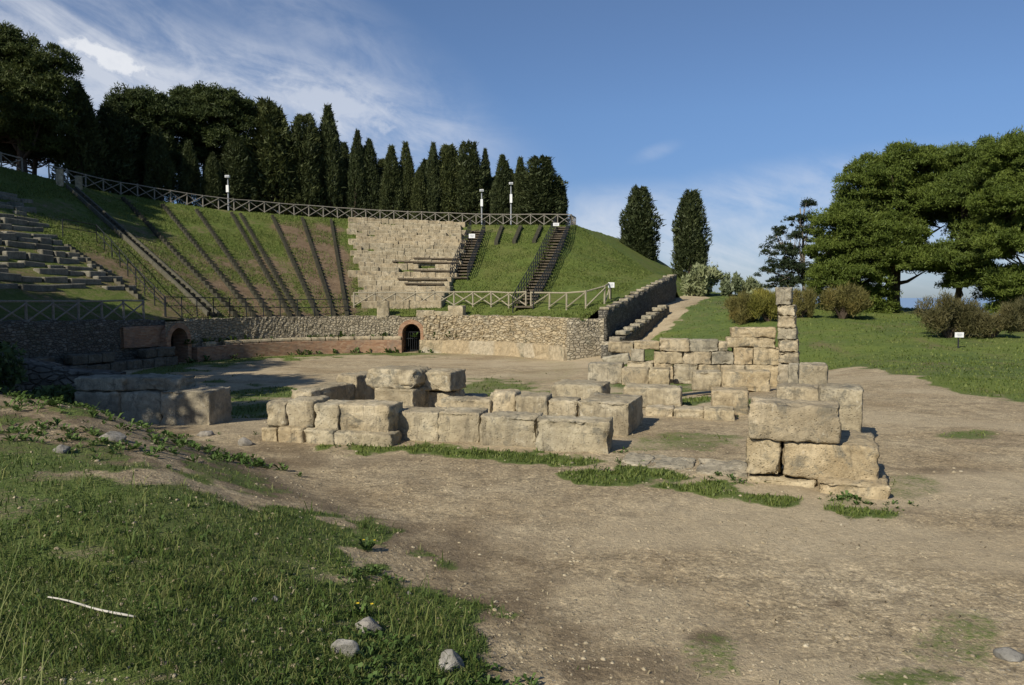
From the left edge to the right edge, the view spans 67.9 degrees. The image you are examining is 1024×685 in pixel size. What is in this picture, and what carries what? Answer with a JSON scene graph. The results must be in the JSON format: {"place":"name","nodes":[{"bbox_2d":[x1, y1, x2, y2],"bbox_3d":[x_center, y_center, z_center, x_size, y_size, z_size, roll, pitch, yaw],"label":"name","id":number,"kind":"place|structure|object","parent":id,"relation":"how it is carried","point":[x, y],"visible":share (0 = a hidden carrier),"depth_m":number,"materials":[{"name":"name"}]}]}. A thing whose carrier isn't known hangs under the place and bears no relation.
{"place":"outdoors","nodes":[
{"label":"outdoors","id":0,"kind":"place"},
{"bbox_2d":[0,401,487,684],"bbox_3d":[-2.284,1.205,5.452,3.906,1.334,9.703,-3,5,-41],"label":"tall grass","id":1,"kind":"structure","parent":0,"point":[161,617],"depth_m":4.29,"materials":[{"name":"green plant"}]},
{"bbox_2d":[0,402,588,684],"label":"grass","id":2,"kind":"structure","parent":0,"point":[172,625],"depth_m":4.44,"materials":[{"name":"green plant"}]},
{"bbox_2d":[0,166,683,320],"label":"hillside","id":3,"kind":"structure","parent":0,"point":[659,269],"depth_m":51.15,"materials":[{"name":"green plant"}]},
{"bbox_2d":[0,117,80,174],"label":"pine tree","id":4,"kind":"object","parent":3,"relation":"on","point":[37,158],"visible":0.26,"depth_m":60.17,"materials":[{"name":"green plant"}]},
{"bbox_2d":[0,21,83,172],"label":"pine tree","id":5,"kind":"object","parent":3,"relation":"on","point":[35,82],"visible":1,"depth_m":56.18,"materials":[{"name":"green plant"}]},
{"bbox_2d":[0,191,135,290],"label":"stone seating","id":6,"kind":"object","parent":3,"relation":"on","point":[44,240],"visible":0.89,"depth_m":40.55,"materials":[{"name":"grey stone"}]},
{"bbox_2d":[50,79,111,190],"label":"cypress tree","id":7,"kind":"object","parent":3,"relation":"on","point":[90,155],"visible":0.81,"depth_m":60.47,"materials":[{"name":"green plant"}]},
{"bbox_2d":[88,98,143,195],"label":"cypress tree","id":8,"kind":"object","parent":3,"relation":"on","point":[120,164],"visible":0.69,"depth_m":62.94,"materials":[{"name":"green plant"}]},
{"bbox_2d":[66,184,219,316],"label":"stair rib","id":9,"kind":"object","parent":3,"relation":"on","point":[145,252],"visible":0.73,"depth_m":47.65,"materials":[{"name":"stone"}]},
{"bbox_2d":[103,82,196,196],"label":"pine tree","id":10,"kind":"object","parent":3,"relation":"on","point":[146,108],"visible":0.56,"depth_m":65.77,"materials":[{"name":"green plant"}]},
{"bbox_2d":[141,124,179,202],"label":"cypress tree","id":11,"kind":"object","parent":3,"relation":"on","point":[162,173],"visible":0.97,"depth_m":64.23,"materials":[{"name":"green plant"}]},
{"bbox_2d":[121,197,237,317],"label":"stair rib","id":12,"kind":"object","parent":3,"relation":"on","point":[159,236],"visible":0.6,"depth_m":49.56,"materials":[{"name":"stone"}]},
{"bbox_2d":[175,139,204,206],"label":"cypress tree","id":13,"kind":"object","parent":3,"relation":"on","point":[190,176],"visible":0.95,"depth_m":65.69,"materials":[{"name":"green plant"}]},
{"bbox_2d":[161,204,255,316],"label":"stair rib","id":14,"kind":"object","parent":3,"relation":"on","point":[234,292],"visible":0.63,"depth_m":50.19,"materials":[{"name":"stone"}]},
{"bbox_2d":[166,80,258,174],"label":"pine tree","id":15,"kind":"object","parent":3,"relation":"on","point":[217,116],"visible":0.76,"depth_m":68.61,"materials":[{"name":"green plant"}]},
{"bbox_2d":[199,152,227,209],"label":"cypress tree","id":16,"kind":"object","parent":3,"relation":"on","point":[212,181],"visible":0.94,"depth_m":66.53,"materials":[{"name":"green plant"}]},
{"bbox_2d":[195,209,271,316],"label":"stair rib","id":17,"kind":"object","parent":3,"relation":"on","point":[237,268],"visible":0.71,"depth_m":51.39,"materials":[{"name":"stone"}]},
{"bbox_2d":[218,136,258,212],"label":"cypress tree","id":18,"kind":"object","parent":3,"relation":"on","point":[235,162],"visible":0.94,"depth_m":67.86,"materials":[{"name":"green plant"}]},
{"bbox_2d":[242,96,302,214],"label":"cypress tree","id":19,"kind":"object","parent":3,"relation":"on","point":[270,147],"visible":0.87,"depth_m":70.08,"materials":[{"name":"green plant"}]},
{"bbox_2d":[281,112,326,216],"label":"cypress tree","id":20,"kind":"object","parent":3,"relation":"on","point":[305,165],"visible":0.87,"depth_m":71.50,"materials":[{"name":"green plant"}]},
{"bbox_2d":[48,164,570,224],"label":"pole fence","id":21,"kind":"object","parent":3,"relation":"on","point":[249,202],"visible":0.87,"depth_m":67.48,"materials":[{"name":"grey wood"}]},
{"bbox_2d":[311,103,347,218],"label":"cypress tree","id":22,"kind":"object","parent":3,"relation":"on","point":[333,174],"visible":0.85,"depth_m":72.82,"materials":[{"name":"green plant"}]},
{"bbox_2d":[343,129,367,217],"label":"cypress tree","id":23,"kind":"object","parent":3,"relation":"on","point":[356,185],"visible":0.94,"depth_m":73.45,"materials":[{"name":"green plant"}]},
{"bbox_2d":[357,137,385,218],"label":"cypress tree","id":24,"kind":"object","parent":3,"relation":"on","point":[371,173],"visible":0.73,"depth_m":74.04,"materials":[{"name":"green plant"}]},
{"bbox_2d":[376,144,405,218],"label":"cypress tree","id":25,"kind":"object","parent":3,"relation":"on","point":[389,195],"visible":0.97,"depth_m":73.87,"materials":[{"name":"green plant"}]},
{"bbox_2d":[393,140,415,219],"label":"cypress tree","id":26,"kind":"object","parent":3,"relation":"on","point":[407,170],"visible":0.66,"depth_m":74.68,"materials":[{"name":"green plant"}]},
{"bbox_2d":[347,217,467,308],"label":"stone seating","id":27,"kind":"object","parent":3,"relation":"on","point":[413,245],"visible":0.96,"depth_m":58.17,"materials":[{"name":"stone"}]},
{"bbox_2d":[410,166,428,219],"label":"cypress tree","id":28,"kind":"object","parent":3,"relation":"on","point":[419,196],"visible":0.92,"depth_m":73.68,"materials":[{"name":"green plant"}]},
{"bbox_2d":[422,141,442,220],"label":"cypress tree","id":29,"kind":"object","parent":3,"relation":"on","point":[432,178],"visible":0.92,"depth_m":74.16,"materials":[{"name":"green plant"}]},
{"bbox_2d":[353,291,526,307],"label":"pole fence","id":30,"kind":"object","parent":3,"relation":"on","point":[454,294],"visible":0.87,"depth_m":48.60,"materials":[{"name":"grey wood"}]},
{"bbox_2d":[433,142,463,221],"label":"cypress tree","id":31,"kind":"object","parent":3,"relation":"on","point":[447,153],"visible":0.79,"depth_m":74.29,"materials":[{"name":"green plant"}]},
{"bbox_2d":[450,220,484,280],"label":"railed stairway","id":32,"kind":"object","parent":3,"relation":"on","point":[477,243],"visible":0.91,"depth_m":59.26,"materials":[{"name":"paint"}]},
{"bbox_2d":[453,139,489,224],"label":"cypress tree","id":33,"kind":"object","parent":3,"relation":"on","point":[470,182],"visible":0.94,"depth_m":74.02,"materials":[{"name":"green plant"}]},
{"bbox_2d":[487,154,514,224],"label":"cypress tree","id":34,"kind":"object","parent":3,"relation":"on","point":[500,183],"visible":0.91,"depth_m":73.80,"materials":[{"name":"green plant"}]},
{"bbox_2d":[512,154,568,224],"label":"cypress tree","id":35,"kind":"object","parent":3,"relation":"on","point":[539,191],"visible":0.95,"depth_m":71.65,"materials":[{"name":"green plant"}]},
{"bbox_2d":[512,216,569,312],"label":"railed stairway","id":36,"kind":"object","parent":3,"relation":"on","point":[559,248],"visible":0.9,"depth_m":54.89,"materials":[{"name":"paint"}]},
{"bbox_2d":[616,183,666,261],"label":"cypress tree","id":37,"kind":"object","parent":3,"relation":"on","point":[638,222],"visible":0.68,"depth_m":76.39,"materials":[{"name":"green plant"}]},
{"bbox_2d":[669,188,713,278],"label":"cypress tree","id":38,"kind":"object","parent":3,"relation":"on","point":[691,246],"visible":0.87,"depth_m":72.63,"materials":[{"name":"green plant"}]},
{"bbox_2d":[134,352,549,417],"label":"grass patches","id":39,"kind":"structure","parent":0,"point":[255,410],"depth_m":28.10,"materials":[{"name":"green plant"}]},
{"bbox_2d":[0,292,1023,684],"bbox_3d":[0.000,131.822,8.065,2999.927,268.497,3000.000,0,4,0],"label":"ground","id":40,"kind":"structure","parent":0,"point":[928,450],"depth_m":6.78,"materials":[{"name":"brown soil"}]},
{"bbox_2d":[24,383,80,403],"bbox_3d":[-8.250,1.082,13.755,1.100,0.687,1.060,2,4,34],"label":"leafy bush","id":41,"kind":"object","parent":40,"relation":"on","point":[68,391],"visible":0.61,"depth_m":13.62,"materials":[{"name":"green plant"}]},
{"bbox_2d":[0,352,125,394],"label":"rubble wall","id":42,"kind":"structure","parent":40,"relation":"on","point":[42,373],"depth_m":15.62,"materials":[{"name":"grey stone"}]},
{"bbox_2d":[0,347,28,395],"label":"leafy bush","id":43,"kind":"object","parent":42,"relation":"on","point":[7,368],"visible":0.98,"depth_m":14.32,"materials":[{"name":"green plant"}]},
{"bbox_2d":[0,319,177,370],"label":"parodos wall","id":44,"kind":"structure","parent":40,"relation":"on","point":[114,345],"depth_m":34.78,"materials":[{"name":"stone"}]},
{"bbox_2d":[0,299,144,320],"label":"pole fence","id":45,"kind":"object","parent":44,"relation":"on","point":[78,304],"visible":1,"depth_m":34.34,"materials":[{"name":"grey wood"}]},
{"bbox_2d":[74,390,122,418],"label":"ashlar block","id":46,"kind":"structure","parent":40,"relation":"on","point":[110,401],"depth_m":13.43,"materials":[{"name":"grey stone"}]},
{"bbox_2d":[74,374,132,391],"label":"ashlar block","id":47,"kind":"structure","parent":46,"relation":"on","point":[103,382],"depth_m":13.43,"materials":[{"name":"grey stone"}]},
{"bbox_2d":[120,390,162,423],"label":"ashlar block","id":48,"kind":"structure","parent":40,"relation":"on","point":[143,405],"depth_m":13.45,"materials":[{"name":"grey stone"}]},
{"bbox_2d":[123,373,195,391],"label":"ashlar block","id":49,"kind":"structure","parent":48,"relation":"on","point":[155,381],"depth_m":13.50,"materials":[{"name":"grey stone"}]},
{"bbox_2d":[160,385,231,424],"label":"ashlar block","id":50,"kind":"structure","parent":40,"relation":"on","point":[202,405],"depth_m":13.34,"materials":[{"name":"grey stone"}]},
{"bbox_2d":[261,426,278,441],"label":"ashlar block","id":51,"kind":"structure","parent":40,"relation":"on","point":[269,433],"depth_m":11.54,"materials":[{"name":"stone"}]},
{"bbox_2d":[267,398,291,426],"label":"ashlar block","id":52,"kind":"structure","parent":51,"relation":"on","point":[277,413],"depth_m":11.59,"materials":[{"name":"stone"}]},
{"bbox_2d":[278,424,309,442],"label":"ashlar block","id":53,"kind":"structure","parent":40,"relation":"on","point":[290,434],"depth_m":11.43,"materials":[{"name":"stone"}]},
{"bbox_2d":[286,395,329,426],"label":"ashlar block","id":54,"kind":"structure","parent":53,"relation":"on","point":[300,410],"depth_m":11.55,"materials":[{"name":"stone"}]},
{"bbox_2d":[182,331,456,362],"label":"wall weeds","id":55,"kind":"object","parent":40,"relation":"on","point":[302,353],"depth_m":45.45,"materials":[{"name":"green plant"}]},
{"bbox_2d":[304,427,338,444],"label":"ashlar block","id":56,"kind":"structure","parent":40,"relation":"on","point":[314,435],"depth_m":11.35,"materials":[{"name":"stone"}]},
{"bbox_2d":[314,399,351,429],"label":"ashlar block","id":57,"kind":"structure","parent":56,"relation":"on","point":[327,413],"depth_m":11.46,"materials":[{"name":"stone"}]},
{"bbox_2d":[291,381,354,399],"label":"ashlar block","id":58,"kind":"structure","parent":40,"relation":"on","point":[338,390],"depth_m":14.97,"materials":[{"name":"stone"}]},
{"bbox_2d":[336,371,374,399],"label":"ashlar block","id":59,"kind":"structure","parent":40,"relation":"on","point":[363,390],"depth_m":15.82,"materials":[{"name":"stone"}]},
{"bbox_2d":[334,430,401,446],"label":"ashlar block","id":60,"kind":"structure","parent":40,"relation":"on","point":[378,439],"depth_m":11.24,"materials":[{"name":"stone"}]},
{"bbox_2d":[339,399,402,431],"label":"ashlar block","id":61,"kind":"structure","parent":60,"relation":"on","point":[374,415],"depth_m":11.39,"materials":[{"name":"stone"}]},
{"bbox_2d":[157,314,603,361],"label":"podium wall","id":62,"kind":"structure","parent":40,"relation":"on","point":[554,338],"depth_m":44.70,"materials":[{"name":"stone"}]},
{"bbox_2d":[375,387,431,406],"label":"ashlar block","id":63,"kind":"structure","parent":40,"relation":"on","point":[417,397],"depth_m":14.57,"materials":[{"name":"stone"}]},
{"bbox_2d":[365,365,431,388],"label":"ashlar block","id":64,"kind":"structure","parent":63,"relation":"on","point":[402,377],"depth_m":14.68,"materials":[{"name":"stone"}]},
{"bbox_2d":[397,405,446,441],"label":"ashlar block","id":65,"kind":"structure","parent":40,"relation":"on","point":[418,423],"depth_m":11.60,"materials":[{"name":"stone"}]},
{"bbox_2d":[428,389,464,406],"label":"ashlar block","id":66,"kind":"structure","parent":40,"relation":"on","point":[435,398],"depth_m":15.06,"materials":[{"name":"stone"}]},
{"bbox_2d":[421,367,465,391],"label":"ashlar block","id":67,"kind":"structure","parent":66,"relation":"on","point":[445,379],"depth_m":14.90,"materials":[{"name":"stone"}]},
{"bbox_2d":[0,388,917,684],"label":"weeds","id":68,"kind":"object","parent":40,"relation":"on","point":[244,460],"visible":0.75,"depth_m":5.51,"materials":[{"name":"green plant"}]},
{"bbox_2d":[437,407,487,442],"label":"ashlar block","id":69,"kind":"structure","parent":40,"relation":"on","point":[459,424],"depth_m":11.48,"materials":[{"name":"stone"}]},
{"bbox_2d":[441,396,491,412],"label":"ashlar block","id":70,"kind":"structure","parent":40,"relation":"on","point":[466,401],"depth_m":13.55,"materials":[{"name":"stone"}]},
{"bbox_2d":[490,389,520,412],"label":"ashlar block","id":71,"kind":"structure","parent":40,"relation":"on","point":[503,399],"depth_m":13.45,"materials":[{"name":"stone"}]},
{"bbox_2d":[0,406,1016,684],"bbox_3d":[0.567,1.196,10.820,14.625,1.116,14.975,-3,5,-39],"label":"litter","id":72,"kind":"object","parent":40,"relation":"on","point":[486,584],"visible":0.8,"depth_m":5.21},
{"bbox_2d":[479,411,542,447],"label":"ashlar block","id":73,"kind":"structure","parent":40,"relation":"on","point":[508,428],"depth_m":11.15,"materials":[{"name":"stone"}]},
{"bbox_2d":[515,392,551,414],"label":"ashlar block","id":74,"kind":"structure","parent":40,"relation":"on","point":[533,402],"depth_m":13.02,"materials":[{"name":"stone"}]},
{"bbox_2d":[548,396,580,416],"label":"ashlar block","id":75,"kind":"structure","parent":40,"relation":"on","point":[562,405],"depth_m":12.94,"materials":[{"name":"stone"}]},
{"bbox_2d":[535,414,613,453],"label":"ashlar block","id":76,"kind":"structure","parent":40,"relation":"on","point":[570,433],"depth_m":10.76,"materials":[{"name":"stone"}]},
{"bbox_2d":[551,379,610,399],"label":"ashlar block","id":77,"kind":"structure","parent":40,"relation":"on","point":[582,389],"depth_m":14.98,"materials":[{"name":"stone"}]},
{"bbox_2d":[588,361,624,383],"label":"ashlar block","id":78,"kind":"structure","parent":40,"relation":"on","point":[610,372],"depth_m":21.19,"materials":[{"name":"grey stone"}]},
{"bbox_2d":[577,391,643,435],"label":"ashlar block","id":79,"kind":"structure","parent":40,"relation":"on","point":[624,411],"depth_m":12.18,"materials":[{"name":"stone"}]},
{"bbox_2d":[601,305,669,357],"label":"stepped wall","id":80,"kind":"structure","parent":40,"relation":"on","point":[641,328],"depth_m":43.41,"materials":[{"name":"grey stone"}]},
{"bbox_2d":[598,274,676,341],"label":"retaining wall","id":81,"kind":"structure","parent":40,"relation":"on","point":[626,310],"depth_m":46.24,"materials":[{"name":"grey stone"}]},
{"bbox_2d":[623,383,682,407],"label":"ashlar block","id":82,"kind":"structure","parent":40,"relation":"on","point":[663,394],"depth_m":15.09,"materials":[{"name":"stone"}]},
{"bbox_2d":[648,455,695,470],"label":"paving slab","id":83,"kind":"structure","parent":40,"relation":"on","point":[679,463],"depth_m":9.90,"materials":[{"name":"grey stone"}]},
{"bbox_2d":[676,261,724,296],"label":"pale bush","id":84,"kind":"object","parent":40,"relation":"on","point":[700,280],"visible":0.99,"depth_m":63.00,"materials":[{"name":"green plant"}]},
{"bbox_2d":[691,369,721,390],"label":"ashlar block","id":85,"kind":"structure","parent":40,"relation":"on","point":[706,380],"depth_m":19.12,"materials":[{"name":"stone"}]},
{"bbox_2d":[695,458,747,476],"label":"paving slab","id":86,"kind":"structure","parent":40,"relation":"on","point":[737,468],"depth_m":9.58,"materials":[{"name":"grey stone"}]},
{"bbox_2d":[711,386,748,414],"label":"ashlar block","id":87,"kind":"structure","parent":40,"relation":"on","point":[737,398],"depth_m":14.10,"materials":[{"name":"stone"}]},
{"bbox_2d":[722,289,756,324],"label":"broom bush","id":88,"kind":"object","parent":40,"relation":"on","point":[737,309],"visible":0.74,"depth_m":42.14,"materials":[{"name":"green plant"}]},
{"bbox_2d":[721,369,770,391],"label":"ashlar block","id":89,"kind":"structure","parent":40,"relation":"on","point":[752,380],"depth_m":18.69,"materials":[{"name":"stone"}]},
{"bbox_2d":[746,287,777,321],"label":"broom bush","id":90,"kind":"object","parent":40,"relation":"on","point":[763,304],"visible":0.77,"depth_m":41.47,"materials":[{"name":"green plant"}]},
{"bbox_2d":[747,469,816,487],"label":"ashlar block","id":91,"kind":"structure","parent":40,"relation":"on","point":[780,478],"depth_m":8.88,"materials":[{"name":"stone"}]},
{"bbox_2d":[746,435,782,473],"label":"ashlar block","id":92,"kind":"structure","parent":91,"relation":"on","point":[764,456],"depth_m":8.91,"materials":[{"name":"stone"}]},
{"bbox_2d":[752,197,818,300],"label":"conifer tree","id":93,"kind":"object","parent":40,"relation":"on","point":[800,267],"visible":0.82,"depth_m":55.31,"materials":[{"name":"green plant"}]},
{"bbox_2d":[776,382,817,400],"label":"ashlar block","id":94,"kind":"structure","parent":40,"relation":"on","point":[797,391],"depth_m":12.66,"materials":[{"name":"stone"}]},
{"bbox_2d":[787,284,819,317],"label":"broom bush","id":95,"kind":"object","parent":40,"relation":"on","point":[807,307],"visible":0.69,"depth_m":42.46,"materials":[{"name":"green plant"}]},
{"bbox_2d":[799,362,827,384],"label":"ashlar block","id":96,"kind":"structure","parent":40,"relation":"on","point":[812,373],"depth_m":13.95,"materials":[{"name":"stone"}]},
{"bbox_2d":[818,383,863,432],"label":"ashlar block","id":97,"kind":"structure","parent":40,"relation":"on","point":[848,397],"depth_m":11.15,"materials":[{"name":"stone"}]},
{"bbox_2d":[817,278,874,318],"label":"broom bush","id":98,"kind":"object","parent":40,"relation":"on","point":[844,302],"visible":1,"depth_m":42.26,"materials":[{"name":"green plant"}]},
{"bbox_2d":[817,472,891,498],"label":"ashlar block","id":99,"kind":"structure","parent":40,"relation":"on","point":[880,488],"depth_m":8.38,"materials":[{"name":"stone"}]},
{"bbox_2d":[782,430,879,479],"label":"ashlar block","id":100,"kind":"structure","parent":99,"relation":"on","point":[854,454],"depth_m":8.65,"materials":[{"name":"stone"}]},
{"bbox_2d":[748,396,841,443],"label":"ashlar block","id":101,"kind":"structure","parent":100,"relation":"on","point":[780,419],"depth_m":8.73,"materials":[{"name":"stone"}]},
{"bbox_2d":[802,138,972,313],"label":"pine tree","id":102,"kind":"object","parent":40,"relation":"on","point":[875,221],"visible":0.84,"depth_m":47.19,"materials":[{"name":"green plant"}]},
{"bbox_2d":[913,289,979,338],"bbox_3d":[18.863,-1.311,33.120,3.009,2.587,2.715,0,4,0],"label":"broom bush","id":103,"kind":"object","parent":40,"relation":"on","point":[953,317],"visible":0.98,"depth_m":32.59,"materials":[{"name":"green plant"}]},
{"bbox_2d":[908,134,1006,300],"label":"pine tree","id":104,"kind":"object","parent":40,"relation":"on","point":[960,274],"visible":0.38,"depth_m":45.58,"materials":[{"name":"green plant"}]},
{"bbox_2d":[962,125,1023,314],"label":"pine tree","id":105,"kind":"object","parent":40,"relation":"on","point":[1000,197],"visible":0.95,"depth_m":40.80,"materials":[{"name":"green plant"}]},
{"bbox_2d":[968,297,1023,338],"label":"broom bush","id":106,"kind":"object","parent":40,"relation":"on","point":[986,324],"visible":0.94,"depth_m":32.46,"materials":[{"name":"green plant"}]},
{"bbox_2d":[0,0,1023,297],"label":"sky","id":107,"kind":"structure","parent":0,"point":[755,106],"materials":[{"name":"blue"}]},
{"bbox_2d":[320,292,1023,516],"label":"lawn grass","id":108,"kind":"structure","parent":0,"point":[718,485],"depth_m":11.11,"materials":[{"name":"green plant"}]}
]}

